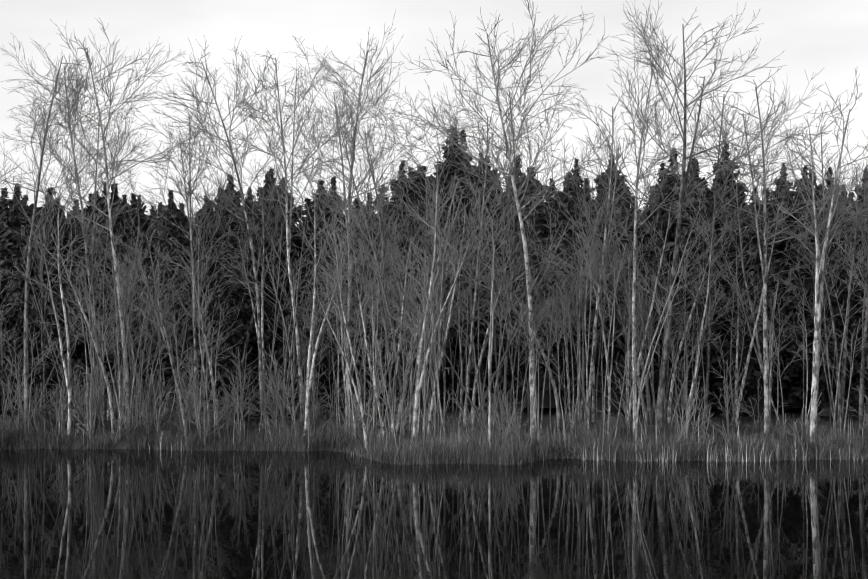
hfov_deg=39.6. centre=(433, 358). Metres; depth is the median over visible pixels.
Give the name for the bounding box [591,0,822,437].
tall tree
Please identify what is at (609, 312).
tree
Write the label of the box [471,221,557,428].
tree
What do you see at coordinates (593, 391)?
tree
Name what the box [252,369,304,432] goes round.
brush
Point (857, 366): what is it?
cedar
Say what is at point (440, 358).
tree
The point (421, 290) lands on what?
tree
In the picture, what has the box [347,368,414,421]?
brush
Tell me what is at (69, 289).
tree
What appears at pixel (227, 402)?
brush
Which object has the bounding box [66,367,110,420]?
brush
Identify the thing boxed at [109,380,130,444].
brush
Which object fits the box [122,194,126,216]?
cedar
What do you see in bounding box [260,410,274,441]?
brush
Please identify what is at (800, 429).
brush
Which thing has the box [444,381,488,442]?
brush
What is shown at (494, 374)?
dead stem
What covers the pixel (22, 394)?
brush
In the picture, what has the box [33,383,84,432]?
brush
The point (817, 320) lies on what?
tree
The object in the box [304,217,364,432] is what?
tree
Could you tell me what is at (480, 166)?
cedar
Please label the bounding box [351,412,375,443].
brush
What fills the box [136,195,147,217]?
cedar
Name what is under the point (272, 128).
tall tree
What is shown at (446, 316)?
tree
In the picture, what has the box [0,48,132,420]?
tall tree
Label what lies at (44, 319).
tree
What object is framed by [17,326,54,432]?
tree
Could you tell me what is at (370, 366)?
tree
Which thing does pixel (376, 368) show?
tree
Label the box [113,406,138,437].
brush
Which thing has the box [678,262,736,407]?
tree
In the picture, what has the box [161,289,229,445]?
tree
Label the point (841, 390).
tree
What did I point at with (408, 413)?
brush
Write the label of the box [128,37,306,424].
tall tree
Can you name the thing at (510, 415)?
brush
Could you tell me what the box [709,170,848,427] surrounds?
tree
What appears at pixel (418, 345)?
tree
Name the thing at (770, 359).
tree
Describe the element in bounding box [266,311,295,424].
tree
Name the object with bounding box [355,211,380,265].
cedar
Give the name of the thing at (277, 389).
brush
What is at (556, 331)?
tree
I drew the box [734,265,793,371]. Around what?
tree
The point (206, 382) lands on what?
brush
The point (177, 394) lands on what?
brush
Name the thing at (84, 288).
tree
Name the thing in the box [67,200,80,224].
cedar
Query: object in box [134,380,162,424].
brush
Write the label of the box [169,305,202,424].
tree
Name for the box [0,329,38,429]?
tree
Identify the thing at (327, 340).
tree
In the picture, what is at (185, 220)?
cedar
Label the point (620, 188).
cedar
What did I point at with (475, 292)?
tall tree
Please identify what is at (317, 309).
tree
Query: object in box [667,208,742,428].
tree
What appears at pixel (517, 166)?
cedar
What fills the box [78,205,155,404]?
tree
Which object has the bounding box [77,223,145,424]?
tree
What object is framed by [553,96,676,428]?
tall tree
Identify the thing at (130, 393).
brush
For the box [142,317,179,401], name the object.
tree
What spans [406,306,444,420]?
tree
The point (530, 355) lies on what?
tree
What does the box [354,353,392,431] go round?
brush
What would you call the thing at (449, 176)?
conifer tree
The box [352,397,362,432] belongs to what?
brush
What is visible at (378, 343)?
tree
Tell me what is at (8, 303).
tree
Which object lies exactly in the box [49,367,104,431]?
brush
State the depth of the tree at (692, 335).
59.00 m
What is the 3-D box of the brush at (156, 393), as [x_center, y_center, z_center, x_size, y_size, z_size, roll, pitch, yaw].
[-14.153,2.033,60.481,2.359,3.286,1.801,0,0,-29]
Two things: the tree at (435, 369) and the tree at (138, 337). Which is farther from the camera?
the tree at (138, 337)
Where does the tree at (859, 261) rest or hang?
on the ground at (796, 412)
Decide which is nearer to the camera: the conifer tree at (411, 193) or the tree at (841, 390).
the tree at (841, 390)
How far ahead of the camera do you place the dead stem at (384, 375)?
55.93 m
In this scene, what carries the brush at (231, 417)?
on the ground at (796, 412)
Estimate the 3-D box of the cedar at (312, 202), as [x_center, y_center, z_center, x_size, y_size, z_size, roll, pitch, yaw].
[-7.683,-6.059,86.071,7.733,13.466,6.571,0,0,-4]
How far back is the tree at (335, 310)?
60.40 m
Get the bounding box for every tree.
[0,18,223,425]
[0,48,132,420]
[0,56,156,419]
[0,156,38,210]
[0,202,56,424]
[0,254,18,315]
[0,273,24,307]
[0,281,23,322]
[0,303,35,418]
[0,318,19,353]
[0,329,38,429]
[1,205,115,434]
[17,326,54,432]
[18,201,117,407]
[18,255,83,411]
[28,151,131,439]
[31,262,80,413]
[33,331,72,435]
[35,253,141,438]
[48,305,84,362]
[55,287,110,412]
[58,260,136,426]
[63,207,154,425]
[67,248,139,438]
[69,277,103,428]
[73,259,141,407]
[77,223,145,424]
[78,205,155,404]
[85,192,165,421]
[88,307,137,413]
[91,324,124,433]
[93,266,150,418]
[94,256,145,423]
[96,320,139,389]
[99,212,203,441]
[102,310,120,378]
[107,102,244,422]
[107,222,183,419]
[113,276,162,431]
[118,231,165,410]
[119,263,159,421]
[125,279,173,334]
[127,296,184,415]
[127,333,168,423]
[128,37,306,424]
[128,313,193,431]
[128,343,157,422]
[130,222,230,426]
[133,249,190,406]
[135,275,179,419]
[138,234,245,433]
[139,264,196,423]
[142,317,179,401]
[143,151,257,415]
[143,307,203,419]
[153,310,191,384]
[159,250,228,385]
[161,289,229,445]
[162,36,385,426]
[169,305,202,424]
[181,293,245,433]
[182,347,201,412]
[183,278,235,413]
[202,152,297,425]
[219,236,325,428]
[221,185,302,423]
[222,171,297,275]
[222,204,313,428]
[260,156,402,434]
[263,184,375,430]
[266,79,459,430]
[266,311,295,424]
[279,320,331,370]
[282,10,470,425]
[282,195,383,450]
[285,286,352,408]
[290,316,307,390]
[291,301,360,437]
[295,325,321,429]
[298,251,356,425]
[301,283,335,417]
[302,258,376,430]
[302,276,357,431]
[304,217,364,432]
[310,259,369,388]
[312,225,399,417]
[312,301,329,428]
[313,124,409,435]
[313,213,398,437]
[313,257,371,433]
[315,216,352,434]
[315,257,393,386]
[316,282,399,418]
[316,349,339,404]
[321,262,366,417]
[330,231,411,426]
[339,228,421,378]
[340,304,408,444]
[342,187,433,419]
[342,233,415,435]
[344,335,399,432]
[346,186,420,422]
[347,242,419,419]
[355,242,442,429]
[358,348,386,444]
[361,279,457,434]
[362,265,414,433]
[362,327,382,433]
[364,0,631,435]
[365,270,448,435]
[367,280,439,417]
[369,298,416,400]
[370,117,518,443]
[375,291,421,429]
[376,216,464,435]
[377,167,475,423]
[379,193,456,432]
[381,160,517,436]
[381,297,434,405]
[382,228,471,432]
[383,233,473,437]
[387,248,461,449]
[388,311,445,441]
[390,242,438,385]
[394,331,443,444]
[396,183,494,425]
[396,257,477,424]
[398,261,438,424]
[399,312,440,445]
[405,292,451,435]
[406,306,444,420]
[407,204,504,421]
[414,231,495,418]
[415,304,462,436]
[421,228,476,421]
[423,158,529,435]
[439,226,521,430]
[443,105,563,426]
[443,197,567,448]
[443,276,489,421]
[450,221,535,423]
[453,275,505,418]
[456,224,560,433]
[457,91,553,434]
[461,260,531,411]
[463,239,535,423]
[463,267,525,434]
[465,269,562,438]
[471,190,575,423]
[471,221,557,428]
[491,191,614,430]
[494,301,550,445]
[501,310,549,435]
[502,283,549,426]
[502,290,554,424]
[506,287,567,437]
[507,253,562,429]
[515,208,645,438]
[519,293,556,428]
[521,257,626,423]
[526,255,609,427]
[526,260,588,431]
[528,312,576,447]
[529,274,584,435]
[530,58,737,438]
[532,272,578,420]
[533,236,607,425]
[534,283,564,428]
[537,232,613,431]
[541,216,606,432]
[547,268,605,430]
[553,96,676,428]
[553,178,651,434]
[554,271,625,423]
[555,193,621,421]
[560,201,650,425]
[563,246,629,424]
[567,225,639,447]
[569,207,667,427]
[581,293,657,427]
[588,296,659,355]
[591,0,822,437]
[597,162,758,422]
[600,245,665,426]
[607,216,655,420]
[614,273,664,449]
[614,348,652,440]
[614,360,655,429]
[621,290,656,416]
[627,313,662,404]
[630,181,747,451]
[640,237,718,425]
[640,244,708,423]
[641,289,698,430]
[644,308,680,374]
[649,327,698,435]
[651,325,692,425]
[653,247,717,400]
[659,86,796,432]
[661,268,698,422]
[667,187,772,433]
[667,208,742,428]
[669,66,867,436]
[677,312,719,433]
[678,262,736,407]
[686,268,746,392]
[692,234,781,427]
[700,257,773,426]
[702,325,748,421]
[708,152,791,424]
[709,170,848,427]
[713,294,742,351]
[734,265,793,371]
[746,70,867,444]
[748,257,805,415]
[748,291,792,424]
[750,314,808,430]
[759,316,783,413]
[769,122,867,431]
[771,246,846,427]
[773,285,829,422]
[776,200,856,426]
[780,126,867,405]
[782,295,844,433]
[800,232,867,438]
[811,332,843,427]
[816,130,867,439]
[823,317,867,432]
[829,191,867,285]
[830,215,867,406]
[841,251,866,300]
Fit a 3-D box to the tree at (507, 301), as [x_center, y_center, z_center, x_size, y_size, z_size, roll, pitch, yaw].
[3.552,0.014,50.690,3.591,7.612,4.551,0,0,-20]
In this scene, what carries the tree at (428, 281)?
on the ground at (796, 412)
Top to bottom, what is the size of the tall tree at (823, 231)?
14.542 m
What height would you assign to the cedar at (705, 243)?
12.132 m
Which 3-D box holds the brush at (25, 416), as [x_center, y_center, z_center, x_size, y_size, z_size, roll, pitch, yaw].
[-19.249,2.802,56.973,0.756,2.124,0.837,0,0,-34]
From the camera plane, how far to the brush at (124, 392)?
57.40 m
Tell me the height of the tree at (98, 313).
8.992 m
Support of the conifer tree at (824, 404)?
on the ground at (796, 412)
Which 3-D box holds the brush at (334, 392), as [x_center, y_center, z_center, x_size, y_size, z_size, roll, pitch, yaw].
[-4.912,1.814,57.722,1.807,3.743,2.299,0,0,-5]
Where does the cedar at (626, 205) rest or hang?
on the ground at (796, 412)
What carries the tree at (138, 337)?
on the ground at (796, 412)
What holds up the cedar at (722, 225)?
on the ground at (796, 412)
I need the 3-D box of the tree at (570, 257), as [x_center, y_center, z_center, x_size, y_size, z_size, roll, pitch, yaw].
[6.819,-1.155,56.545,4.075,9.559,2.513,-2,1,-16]
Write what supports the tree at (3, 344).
on the ground at (796, 412)
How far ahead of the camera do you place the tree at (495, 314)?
57.42 m
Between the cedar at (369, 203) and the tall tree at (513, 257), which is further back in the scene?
the cedar at (369, 203)
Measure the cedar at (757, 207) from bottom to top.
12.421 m
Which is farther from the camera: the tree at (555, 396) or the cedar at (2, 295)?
the cedar at (2, 295)
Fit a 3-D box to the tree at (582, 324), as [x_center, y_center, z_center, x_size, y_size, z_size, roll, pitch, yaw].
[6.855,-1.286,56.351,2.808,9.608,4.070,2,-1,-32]
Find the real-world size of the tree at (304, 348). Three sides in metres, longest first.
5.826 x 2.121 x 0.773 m
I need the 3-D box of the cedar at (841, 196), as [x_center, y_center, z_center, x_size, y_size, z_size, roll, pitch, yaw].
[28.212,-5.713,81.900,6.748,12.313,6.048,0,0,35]
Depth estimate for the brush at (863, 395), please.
53.84 m
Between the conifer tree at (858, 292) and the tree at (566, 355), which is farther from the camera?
the conifer tree at (858, 292)
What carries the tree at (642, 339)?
on the ground at (796, 412)
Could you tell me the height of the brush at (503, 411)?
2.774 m
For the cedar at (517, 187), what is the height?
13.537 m
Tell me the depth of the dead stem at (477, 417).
49.50 m
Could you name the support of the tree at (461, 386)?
on the ground at (796, 412)
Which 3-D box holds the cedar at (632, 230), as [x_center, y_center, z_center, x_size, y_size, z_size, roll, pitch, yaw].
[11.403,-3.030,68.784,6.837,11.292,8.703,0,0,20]
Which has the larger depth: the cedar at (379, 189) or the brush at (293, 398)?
the cedar at (379, 189)
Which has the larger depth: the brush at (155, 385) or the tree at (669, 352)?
the brush at (155, 385)
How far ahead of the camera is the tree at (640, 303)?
54.94 m
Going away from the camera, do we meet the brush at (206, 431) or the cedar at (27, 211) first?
the brush at (206, 431)
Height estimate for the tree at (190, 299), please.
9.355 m
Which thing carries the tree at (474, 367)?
on the ground at (796, 412)
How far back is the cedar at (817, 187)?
79.39 m
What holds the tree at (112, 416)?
on the ground at (796, 412)
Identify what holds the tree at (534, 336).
on the ground at (796, 412)
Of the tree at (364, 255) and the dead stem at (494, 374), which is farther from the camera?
the tree at (364, 255)
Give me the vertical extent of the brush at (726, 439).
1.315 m
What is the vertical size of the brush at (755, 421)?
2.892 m
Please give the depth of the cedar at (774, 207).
77.10 m
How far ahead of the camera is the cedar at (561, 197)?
69.18 m
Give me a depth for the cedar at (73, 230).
75.23 m
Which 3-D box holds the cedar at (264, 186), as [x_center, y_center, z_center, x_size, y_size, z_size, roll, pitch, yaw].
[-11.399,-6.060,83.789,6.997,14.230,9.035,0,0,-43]
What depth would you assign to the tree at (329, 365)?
61.64 m
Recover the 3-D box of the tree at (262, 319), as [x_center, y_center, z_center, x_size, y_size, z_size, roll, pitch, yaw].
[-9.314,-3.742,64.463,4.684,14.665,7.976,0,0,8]
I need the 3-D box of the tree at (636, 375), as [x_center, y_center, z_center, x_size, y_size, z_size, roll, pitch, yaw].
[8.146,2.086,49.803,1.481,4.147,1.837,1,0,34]
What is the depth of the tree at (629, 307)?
49.99 m
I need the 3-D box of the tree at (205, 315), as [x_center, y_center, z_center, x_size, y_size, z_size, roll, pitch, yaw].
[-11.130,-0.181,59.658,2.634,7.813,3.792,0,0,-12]
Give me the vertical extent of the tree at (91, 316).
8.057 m
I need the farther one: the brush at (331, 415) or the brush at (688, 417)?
the brush at (331, 415)
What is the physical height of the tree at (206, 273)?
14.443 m
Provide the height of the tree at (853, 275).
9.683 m
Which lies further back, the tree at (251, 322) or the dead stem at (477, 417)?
the tree at (251, 322)
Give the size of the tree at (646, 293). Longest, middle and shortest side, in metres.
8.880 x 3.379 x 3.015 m
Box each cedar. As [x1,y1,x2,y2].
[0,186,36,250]
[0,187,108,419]
[0,188,10,219]
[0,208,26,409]
[0,272,17,416]
[6,183,33,216]
[22,195,35,227]
[35,195,57,223]
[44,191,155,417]
[59,211,74,238]
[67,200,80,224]
[71,218,76,233]
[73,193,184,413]
[86,193,92,207]
[90,183,109,206]
[97,183,129,235]
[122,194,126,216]
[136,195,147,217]
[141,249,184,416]
[146,217,167,271]
[148,206,160,234]
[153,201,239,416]
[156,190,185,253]
[156,202,162,220]
[157,214,180,260]
[167,226,194,280]
[178,203,193,227]
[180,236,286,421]
[181,215,188,239]
[192,196,211,243]
[197,188,243,254]
[211,174,257,243]
[228,209,254,266]
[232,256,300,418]
[241,187,256,215]
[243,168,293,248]
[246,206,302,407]
[250,171,268,220]
[278,177,302,226]
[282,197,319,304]
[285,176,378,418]
[310,180,344,217]
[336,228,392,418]
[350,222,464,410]
[351,197,371,241]
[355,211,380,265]
[363,193,375,215]
[366,187,391,222]
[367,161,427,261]
[373,201,383,242]
[386,223,416,276]
[409,166,429,240]
[411,170,417,181]
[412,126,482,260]
[419,209,434,258]
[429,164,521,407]
[436,132,480,193]
[459,130,490,191]
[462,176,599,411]
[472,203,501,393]
[473,153,484,178]
[473,169,512,235]
[482,156,498,186]
[495,167,519,254]
[501,155,526,194]
[520,167,561,223]
[542,178,555,212]
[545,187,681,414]
[552,172,581,212]
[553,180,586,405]
[556,158,586,208]
[565,172,641,334]
[579,188,591,211]
[592,157,638,210]
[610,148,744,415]
[616,187,639,235]
[627,205,647,246]
[641,161,668,227]
[678,158,715,225]
[687,160,719,226]
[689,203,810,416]
[692,222,732,305]
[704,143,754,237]
[711,202,733,263]
[750,187,762,217]
[752,195,784,249]
[762,189,780,230]
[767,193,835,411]
[769,163,797,215]
[785,200,815,259]
[793,165,808,199]
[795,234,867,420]
[796,193,813,224]
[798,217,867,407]
[799,169,824,214]
[807,167,846,242]
[839,185,852,225]
[840,214,867,294]
[847,168,867,296]
[849,277,867,408]
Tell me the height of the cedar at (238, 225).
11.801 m
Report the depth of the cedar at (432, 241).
67.95 m
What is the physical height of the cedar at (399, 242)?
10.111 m
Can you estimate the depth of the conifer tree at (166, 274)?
65.47 m
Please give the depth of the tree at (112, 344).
63.53 m
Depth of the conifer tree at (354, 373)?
64.13 m
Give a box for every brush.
[0,358,29,424]
[0,373,42,417]
[2,362,60,423]
[3,396,27,428]
[5,390,23,429]
[9,378,55,427]
[18,380,62,416]
[19,398,35,431]
[31,363,81,415]
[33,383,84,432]
[34,372,81,434]
[40,380,76,431]
[41,371,93,425]
[46,370,94,416]
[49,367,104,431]
[60,361,121,433]
[63,354,120,440]
[64,370,117,416]
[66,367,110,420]
[86,385,106,432]
[89,377,116,431]
[89,378,116,424]
[102,340,145,426]
[102,354,144,424]
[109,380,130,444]
[112,353,150,420]
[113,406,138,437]
[116,369,151,425]
[120,365,184,436]
[122,353,191,417]
[124,378,149,430]
[128,399,165,436]
[133,370,177,417]
[134,371,172,418]
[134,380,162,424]
[135,394,165,432]
[143,370,194,423]
[145,390,179,430]
[168,385,191,428]
[170,381,241,444]
[171,369,221,427]
[174,359,216,434]
[174,369,227,425]
[178,348,240,434]
[180,345,232,418]
[184,347,269,431]
[193,376,229,418]
[194,376,246,437]
[212,343,272,428]
[214,385,255,439]
[219,376,243,423]
[220,377,251,426]
[225,401,235,430]
[229,390,242,442]
[236,375,293,431]
[241,344,297,430]
[243,350,330,434]
[244,352,318,412]
[247,389,253,420]
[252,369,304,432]
[257,382,296,427]
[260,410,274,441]
[261,394,281,424]
[269,344,320,430]
[275,387,319,427]
[295,380,334,439]
[299,364,337,426]
[313,361,345,426]
[322,398,344,430]
[327,397,370,438]
[333,381,348,424]
[337,371,371,426]
[344,343,405,431]
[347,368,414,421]
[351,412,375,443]
[352,372,419,442]
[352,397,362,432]
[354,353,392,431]
[393,396,426,432]
[418,403,440,439]
[418,407,433,427]
[427,392,463,431]
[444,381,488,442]
[456,367,518,438]
[474,387,492,435]
[476,382,531,434]
[478,382,521,432]
[491,400,529,444]
[500,388,522,442]
[560,377,581,436]
[578,394,591,434]
[588,354,648,436]
[600,400,622,438]
[664,362,709,427]
[667,383,706,446]
[669,405,697,448]
[676,374,713,440]
[691,407,715,450]
[695,358,748,437]
[717,420,730,442]
[732,377,788,429]
[771,413,788,443]
[780,406,820,446]
[803,392,826,434]
[842,356,867,424]
[863,399,867,433]
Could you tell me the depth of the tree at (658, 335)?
57.49 m
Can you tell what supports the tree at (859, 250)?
on the ground at (796, 412)
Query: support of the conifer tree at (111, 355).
on the ground at (796, 412)
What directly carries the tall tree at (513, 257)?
on the ground at (796, 412)
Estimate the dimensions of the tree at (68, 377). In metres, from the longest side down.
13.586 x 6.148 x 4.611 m
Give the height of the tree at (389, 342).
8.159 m
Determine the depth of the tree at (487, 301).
55.60 m
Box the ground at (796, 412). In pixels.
[0,401,867,463]
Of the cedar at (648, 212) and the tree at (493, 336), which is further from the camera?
the cedar at (648, 212)
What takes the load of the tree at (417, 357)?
on the ground at (796, 412)
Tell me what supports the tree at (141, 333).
on the ground at (796, 412)
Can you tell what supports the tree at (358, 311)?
on the ground at (796, 412)
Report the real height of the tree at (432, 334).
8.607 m
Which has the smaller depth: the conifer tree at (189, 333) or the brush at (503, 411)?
the brush at (503, 411)
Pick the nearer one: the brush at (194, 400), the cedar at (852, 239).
the brush at (194, 400)
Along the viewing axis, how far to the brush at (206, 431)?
54.90 m
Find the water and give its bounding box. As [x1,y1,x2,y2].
[0,449,867,578]
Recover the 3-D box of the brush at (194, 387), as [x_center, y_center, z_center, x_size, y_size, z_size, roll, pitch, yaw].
[-11.002,1.655,56.423,2.138,4.302,4.224,0,0,-43]
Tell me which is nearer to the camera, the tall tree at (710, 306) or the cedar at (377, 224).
the tall tree at (710, 306)
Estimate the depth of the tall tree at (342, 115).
57.39 m
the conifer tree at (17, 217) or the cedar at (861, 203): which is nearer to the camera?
the cedar at (861, 203)
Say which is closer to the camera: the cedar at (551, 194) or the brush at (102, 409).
the brush at (102, 409)
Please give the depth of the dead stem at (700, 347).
53.84 m
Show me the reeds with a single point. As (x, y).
(667, 453)
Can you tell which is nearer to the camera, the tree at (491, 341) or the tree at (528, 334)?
the tree at (491, 341)
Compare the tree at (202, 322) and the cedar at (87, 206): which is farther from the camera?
the cedar at (87, 206)
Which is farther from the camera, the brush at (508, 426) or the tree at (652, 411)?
the tree at (652, 411)
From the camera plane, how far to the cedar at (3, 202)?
83.97 m
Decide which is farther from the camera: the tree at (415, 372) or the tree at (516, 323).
the tree at (516, 323)
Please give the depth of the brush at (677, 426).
49.75 m
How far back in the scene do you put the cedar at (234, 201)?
77.57 m
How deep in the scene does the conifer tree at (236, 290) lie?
63.57 m
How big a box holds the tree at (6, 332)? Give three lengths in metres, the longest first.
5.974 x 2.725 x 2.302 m
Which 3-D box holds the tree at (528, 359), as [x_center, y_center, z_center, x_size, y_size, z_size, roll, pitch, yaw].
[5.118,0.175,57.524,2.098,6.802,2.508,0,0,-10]
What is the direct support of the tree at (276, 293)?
on the ground at (796, 412)
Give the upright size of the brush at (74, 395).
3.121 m
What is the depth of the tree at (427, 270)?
51.10 m
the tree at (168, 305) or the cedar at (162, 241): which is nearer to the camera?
the tree at (168, 305)
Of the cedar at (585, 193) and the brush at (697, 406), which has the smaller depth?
the brush at (697, 406)
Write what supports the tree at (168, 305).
on the ground at (796, 412)
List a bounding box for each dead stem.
[0,333,63,420]
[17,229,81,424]
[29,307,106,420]
[356,302,438,425]
[409,280,484,434]
[470,210,599,433]
[669,273,755,433]
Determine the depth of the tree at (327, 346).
61.42 m
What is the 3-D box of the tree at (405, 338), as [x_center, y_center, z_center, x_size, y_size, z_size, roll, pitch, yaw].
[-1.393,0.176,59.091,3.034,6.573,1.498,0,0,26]
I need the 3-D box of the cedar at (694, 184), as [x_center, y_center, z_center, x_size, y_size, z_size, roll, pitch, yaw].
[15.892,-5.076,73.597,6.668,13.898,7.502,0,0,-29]
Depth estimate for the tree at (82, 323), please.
56.91 m
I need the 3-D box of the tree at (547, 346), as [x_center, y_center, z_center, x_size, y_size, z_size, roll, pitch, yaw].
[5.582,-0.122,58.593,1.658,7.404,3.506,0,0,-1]
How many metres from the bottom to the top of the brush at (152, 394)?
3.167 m
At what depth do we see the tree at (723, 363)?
55.55 m
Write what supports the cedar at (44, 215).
on the ground at (796, 412)
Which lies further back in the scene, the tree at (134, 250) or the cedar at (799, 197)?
the cedar at (799, 197)
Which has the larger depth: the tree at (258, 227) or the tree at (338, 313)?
the tree at (258, 227)
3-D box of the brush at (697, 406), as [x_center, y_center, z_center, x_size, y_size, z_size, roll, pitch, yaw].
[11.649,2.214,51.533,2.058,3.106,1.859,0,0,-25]
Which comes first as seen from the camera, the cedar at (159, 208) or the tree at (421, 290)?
the tree at (421, 290)
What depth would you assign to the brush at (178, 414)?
57.89 m
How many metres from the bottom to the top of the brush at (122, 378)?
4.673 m
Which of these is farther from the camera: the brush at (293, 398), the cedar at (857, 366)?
the cedar at (857, 366)
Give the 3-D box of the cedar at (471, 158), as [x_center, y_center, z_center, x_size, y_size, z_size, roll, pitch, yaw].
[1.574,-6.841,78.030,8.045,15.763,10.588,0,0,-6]
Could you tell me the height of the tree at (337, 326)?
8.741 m
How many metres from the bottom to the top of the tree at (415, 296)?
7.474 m
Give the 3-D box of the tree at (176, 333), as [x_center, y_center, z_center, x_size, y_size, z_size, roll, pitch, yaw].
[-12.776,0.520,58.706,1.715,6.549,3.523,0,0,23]
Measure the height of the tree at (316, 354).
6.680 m
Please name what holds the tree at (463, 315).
on the ground at (796, 412)
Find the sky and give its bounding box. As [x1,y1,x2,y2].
[0,0,867,225]
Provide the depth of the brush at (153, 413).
57.02 m
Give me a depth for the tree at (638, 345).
57.52 m
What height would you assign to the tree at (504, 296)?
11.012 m
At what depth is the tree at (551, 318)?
52.30 m
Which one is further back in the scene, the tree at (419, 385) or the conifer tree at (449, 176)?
the conifer tree at (449, 176)
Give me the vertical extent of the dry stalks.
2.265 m
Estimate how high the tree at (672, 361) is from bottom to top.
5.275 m
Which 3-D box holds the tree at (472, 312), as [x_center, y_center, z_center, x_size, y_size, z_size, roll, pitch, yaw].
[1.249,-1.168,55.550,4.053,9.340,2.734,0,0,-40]
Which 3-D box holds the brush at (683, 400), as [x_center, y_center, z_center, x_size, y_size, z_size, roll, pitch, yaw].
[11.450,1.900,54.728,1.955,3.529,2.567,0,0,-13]
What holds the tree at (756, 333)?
on the ground at (796, 412)
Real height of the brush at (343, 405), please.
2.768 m
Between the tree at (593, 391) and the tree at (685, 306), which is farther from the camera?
the tree at (593, 391)
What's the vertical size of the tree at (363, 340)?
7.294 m
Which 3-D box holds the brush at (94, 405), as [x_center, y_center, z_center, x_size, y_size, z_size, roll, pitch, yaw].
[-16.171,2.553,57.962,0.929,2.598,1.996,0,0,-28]
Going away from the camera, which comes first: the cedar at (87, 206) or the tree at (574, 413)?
the tree at (574, 413)
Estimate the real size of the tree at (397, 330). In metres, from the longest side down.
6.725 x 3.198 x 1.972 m
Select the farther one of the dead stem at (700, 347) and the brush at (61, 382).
the brush at (61, 382)
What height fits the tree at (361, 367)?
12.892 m
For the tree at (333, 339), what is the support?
on the ground at (796, 412)
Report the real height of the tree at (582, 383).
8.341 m
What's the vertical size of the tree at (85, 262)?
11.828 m
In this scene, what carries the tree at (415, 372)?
on the ground at (796, 412)
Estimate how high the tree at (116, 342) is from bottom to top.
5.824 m
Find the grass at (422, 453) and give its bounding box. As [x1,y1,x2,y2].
[334,423,867,465]
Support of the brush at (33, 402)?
on the ground at (796, 412)
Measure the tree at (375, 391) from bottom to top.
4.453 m
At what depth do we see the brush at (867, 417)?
54.44 m
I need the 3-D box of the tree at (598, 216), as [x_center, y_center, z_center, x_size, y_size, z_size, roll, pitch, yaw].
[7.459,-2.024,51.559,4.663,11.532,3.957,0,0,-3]
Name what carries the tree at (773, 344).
on the ground at (796, 412)
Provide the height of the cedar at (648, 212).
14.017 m
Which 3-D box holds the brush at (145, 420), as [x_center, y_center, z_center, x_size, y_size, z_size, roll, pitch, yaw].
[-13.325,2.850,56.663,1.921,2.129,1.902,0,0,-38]
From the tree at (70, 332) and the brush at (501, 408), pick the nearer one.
the brush at (501, 408)
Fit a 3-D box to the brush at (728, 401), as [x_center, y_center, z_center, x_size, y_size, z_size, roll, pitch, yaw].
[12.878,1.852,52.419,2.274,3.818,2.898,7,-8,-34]
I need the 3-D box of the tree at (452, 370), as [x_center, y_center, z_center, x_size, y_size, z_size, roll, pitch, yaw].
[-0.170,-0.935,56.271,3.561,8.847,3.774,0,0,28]
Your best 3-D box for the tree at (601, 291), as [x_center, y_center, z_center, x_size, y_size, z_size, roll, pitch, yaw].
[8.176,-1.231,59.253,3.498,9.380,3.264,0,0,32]
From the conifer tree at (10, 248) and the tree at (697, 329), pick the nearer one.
the tree at (697, 329)
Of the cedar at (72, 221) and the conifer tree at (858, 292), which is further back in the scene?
the cedar at (72, 221)
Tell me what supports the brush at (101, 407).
on the ground at (796, 412)
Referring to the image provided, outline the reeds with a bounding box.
[138,432,862,462]
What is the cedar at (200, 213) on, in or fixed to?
on the ground at (796, 412)
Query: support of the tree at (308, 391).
on the ground at (796, 412)
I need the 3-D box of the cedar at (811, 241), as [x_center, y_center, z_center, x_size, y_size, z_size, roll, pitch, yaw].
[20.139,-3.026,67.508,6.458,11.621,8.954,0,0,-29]
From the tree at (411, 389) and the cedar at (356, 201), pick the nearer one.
the tree at (411, 389)
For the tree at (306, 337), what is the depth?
62.40 m
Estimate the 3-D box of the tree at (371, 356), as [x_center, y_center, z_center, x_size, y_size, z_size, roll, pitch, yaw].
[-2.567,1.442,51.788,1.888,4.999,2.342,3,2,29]
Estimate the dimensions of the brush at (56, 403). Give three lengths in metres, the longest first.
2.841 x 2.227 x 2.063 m
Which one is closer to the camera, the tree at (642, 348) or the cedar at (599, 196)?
the tree at (642, 348)
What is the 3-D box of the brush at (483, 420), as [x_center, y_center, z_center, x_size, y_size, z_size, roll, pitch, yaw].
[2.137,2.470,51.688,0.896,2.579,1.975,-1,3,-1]
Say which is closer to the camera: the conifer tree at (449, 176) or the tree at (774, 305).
the tree at (774, 305)
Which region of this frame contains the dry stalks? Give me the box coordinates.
[2,406,863,462]
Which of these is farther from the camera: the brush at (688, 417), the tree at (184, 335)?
the tree at (184, 335)
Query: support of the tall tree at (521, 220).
on the ground at (796, 412)
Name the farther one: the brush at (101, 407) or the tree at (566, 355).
the brush at (101, 407)

